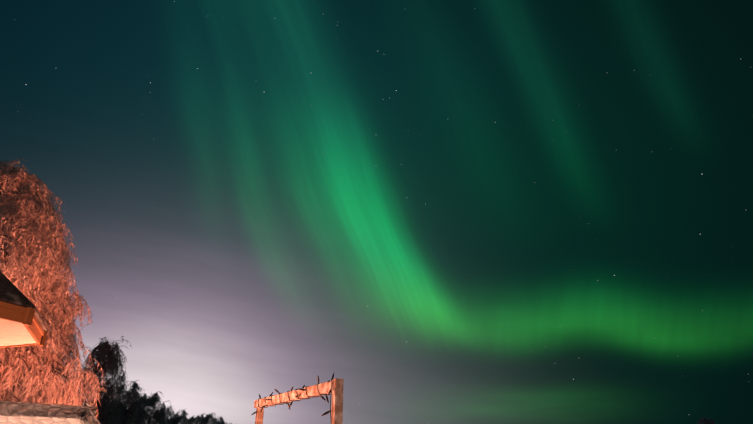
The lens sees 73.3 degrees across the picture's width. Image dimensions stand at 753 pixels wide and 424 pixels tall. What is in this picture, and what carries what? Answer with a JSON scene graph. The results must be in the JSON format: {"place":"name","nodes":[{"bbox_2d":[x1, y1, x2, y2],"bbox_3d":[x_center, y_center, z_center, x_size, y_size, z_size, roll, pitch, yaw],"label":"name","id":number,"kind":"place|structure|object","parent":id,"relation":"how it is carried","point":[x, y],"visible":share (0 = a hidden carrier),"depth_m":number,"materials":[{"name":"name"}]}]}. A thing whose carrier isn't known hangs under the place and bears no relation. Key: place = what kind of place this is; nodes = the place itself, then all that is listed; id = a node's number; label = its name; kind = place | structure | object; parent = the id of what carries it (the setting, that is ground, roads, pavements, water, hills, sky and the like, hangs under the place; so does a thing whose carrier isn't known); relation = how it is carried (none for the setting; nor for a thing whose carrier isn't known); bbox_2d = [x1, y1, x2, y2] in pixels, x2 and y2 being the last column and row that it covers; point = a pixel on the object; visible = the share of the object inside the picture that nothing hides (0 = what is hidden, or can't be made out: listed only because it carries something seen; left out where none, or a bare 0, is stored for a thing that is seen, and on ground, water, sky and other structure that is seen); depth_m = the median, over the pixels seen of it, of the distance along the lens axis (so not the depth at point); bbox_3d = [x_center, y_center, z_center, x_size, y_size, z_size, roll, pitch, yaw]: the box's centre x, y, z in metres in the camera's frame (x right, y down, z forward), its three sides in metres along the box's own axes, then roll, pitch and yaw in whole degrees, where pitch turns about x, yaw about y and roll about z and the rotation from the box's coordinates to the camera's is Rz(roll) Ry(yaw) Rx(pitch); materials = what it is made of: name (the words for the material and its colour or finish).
{"place":"outdoors","nodes":[
{"label":"outdoors","id":0,"kind":"place"},
{"bbox_2d":[0,318,35,345],"bbox_3d":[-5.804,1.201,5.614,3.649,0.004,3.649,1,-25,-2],"label":"soffit","id":1,"kind":"structure","parent":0,"point":[13,333],"depth_m":6.31,"materials":[{"name":"beige wood"}]},
{"bbox_2d":[0,271,47,331],"bbox_3d":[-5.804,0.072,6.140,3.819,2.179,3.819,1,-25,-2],"label":"roof","id":2,"kind":"structure","parent":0,"point":[11,292],"depth_m":5.72,"materials":[{"name":"black"}]},
{"bbox_2d":[0,301,47,347],"bbox_3d":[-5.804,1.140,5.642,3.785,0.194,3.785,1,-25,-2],"label":"roof trim","id":3,"kind":"structure","parent":2,"relation":"attached to","point":[26,317],"depth_m":5.70,"materials":[{"name":"brown wood"}]},
{"bbox_2d":[0,401,100,423],"bbox_3d":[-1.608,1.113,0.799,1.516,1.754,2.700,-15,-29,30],"label":"roof","id":4,"kind":"structure","parent":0,"point":[11,412],"depth_m":2.27,"materials":[{"name":"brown wood"}]},
{"bbox_2d":[0,0,752,423],"label":"sky","id":5,"kind":"structure","parent":0,"point":[449,211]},
{"label":"snowy ground","id":6,"kind":"structure","parent":0,"visible":0},
{"bbox_2d":[0,158,107,419],"bbox_3d":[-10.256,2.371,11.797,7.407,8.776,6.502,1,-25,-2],"label":"birch tree","id":7,"kind":"object","parent":6,"relation":"on","point":[34,249],"visible":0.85,"depth_m":12.29,"materials":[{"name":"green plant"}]},
{"bbox_2d":[73,336,132,423],"bbox_3d":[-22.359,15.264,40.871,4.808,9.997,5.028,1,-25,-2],"label":"tall tree","id":8,"kind":"object","parent":6,"relation":"on","point":[109,366],"visible":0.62,"depth_m":41.08,"materials":[{"name":"black plant"}]},
{"bbox_2d":[106,380,147,423],"bbox_3d":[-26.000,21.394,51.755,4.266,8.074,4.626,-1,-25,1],"label":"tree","id":9,"kind":"object","parent":6,"relation":"on","point":[130,396],"visible":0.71,"depth_m":52.57,"materials":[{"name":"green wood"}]},
{"bbox_2d":[120,393,151,423],"bbox_3d":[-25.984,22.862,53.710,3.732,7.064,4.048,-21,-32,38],"label":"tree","id":10,"kind":"object","parent":6,"relation":"on","point":[145,415],"visible":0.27,"depth_m":53.80,"materials":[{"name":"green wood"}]},
{"bbox_2d":[137,391,171,423],"bbox_3d":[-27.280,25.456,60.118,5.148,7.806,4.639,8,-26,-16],"label":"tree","id":11,"kind":"object","parent":6,"relation":"on","point":[152,400],"visible":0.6,"depth_m":60.52,"materials":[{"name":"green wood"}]},
{"bbox_2d":[145,407,168,423],"bbox_3d":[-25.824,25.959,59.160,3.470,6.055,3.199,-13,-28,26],"label":"tree","id":12,"kind":"object","parent":6,"relation":"on","point":[160,415],"visible":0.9,"depth_m":59.77,"materials":[{"name":"black plant"}]},
{"bbox_2d":[148,406,175,423],"bbox_3d":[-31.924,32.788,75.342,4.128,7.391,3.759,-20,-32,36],"label":"tree","id":13,"kind":"object","parent":6,"relation":"on","point":[170,415],"visible":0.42,"depth_m":76.66,"materials":[{"name":"black plant"}]},
{"bbox_2d":[168,409,187,423],"bbox_3d":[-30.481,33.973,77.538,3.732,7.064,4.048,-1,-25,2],"label":"tree","id":14,"kind":"object","parent":6,"relation":"on","point":[182,416],"visible":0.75,"depth_m":78.35,"materials":[{"name":"black plant"}]},
{"bbox_2d":[179,415,201,423],"bbox_3d":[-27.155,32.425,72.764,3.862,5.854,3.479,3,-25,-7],"label":"tree","id":15,"kind":"object","parent":6,"relation":"on","point":[185,420],"visible":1,"depth_m":73.17,"materials":[{"name":"black plant"}]},
{"bbox_2d":[194,414,203,423],"bbox_3d":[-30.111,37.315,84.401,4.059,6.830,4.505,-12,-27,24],"label":"tree","id":16,"kind":"object","parent":6,"relation":"on","point":[198,418],"visible":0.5,"depth_m":84.79,"materials":[{"name":"black plant"}]},
{"bbox_2d":[203,413,217,423],"bbox_3d":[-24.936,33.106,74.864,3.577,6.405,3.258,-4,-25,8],"label":"tree","id":17,"kind":"object","parent":6,"relation":"on","point":[208,419],"visible":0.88,"depth_m":75.65,"materials":[{"name":"black plant"}]},
{"bbox_2d":[210,416,223,423],"bbox_3d":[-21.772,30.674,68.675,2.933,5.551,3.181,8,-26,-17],"label":"tree","id":18,"kind":"object","parent":6,"relation":"on","point":[218,421],"visible":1,"depth_m":69.41,"materials":[{"name":"black plant"}]},
{"bbox_2d":[251,373,343,423],"bbox_3d":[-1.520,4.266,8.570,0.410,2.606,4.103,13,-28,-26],"label":"timber frame","id":19,"kind":"object","parent":6,"relation":"on","point":[334,387],"visible":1,"depth_m":8.08,"materials":[{"name":"brown wood"}]},
{"bbox_2d":[697,417,714,423],"bbox_3d":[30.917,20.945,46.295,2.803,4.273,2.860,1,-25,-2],"label":"tree","id":20,"kind":"object","parent":6,"relation":"on","point":[703,420],"visible":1,"depth_m":46.97,"materials":[{"name":"black plant"}]}
]}

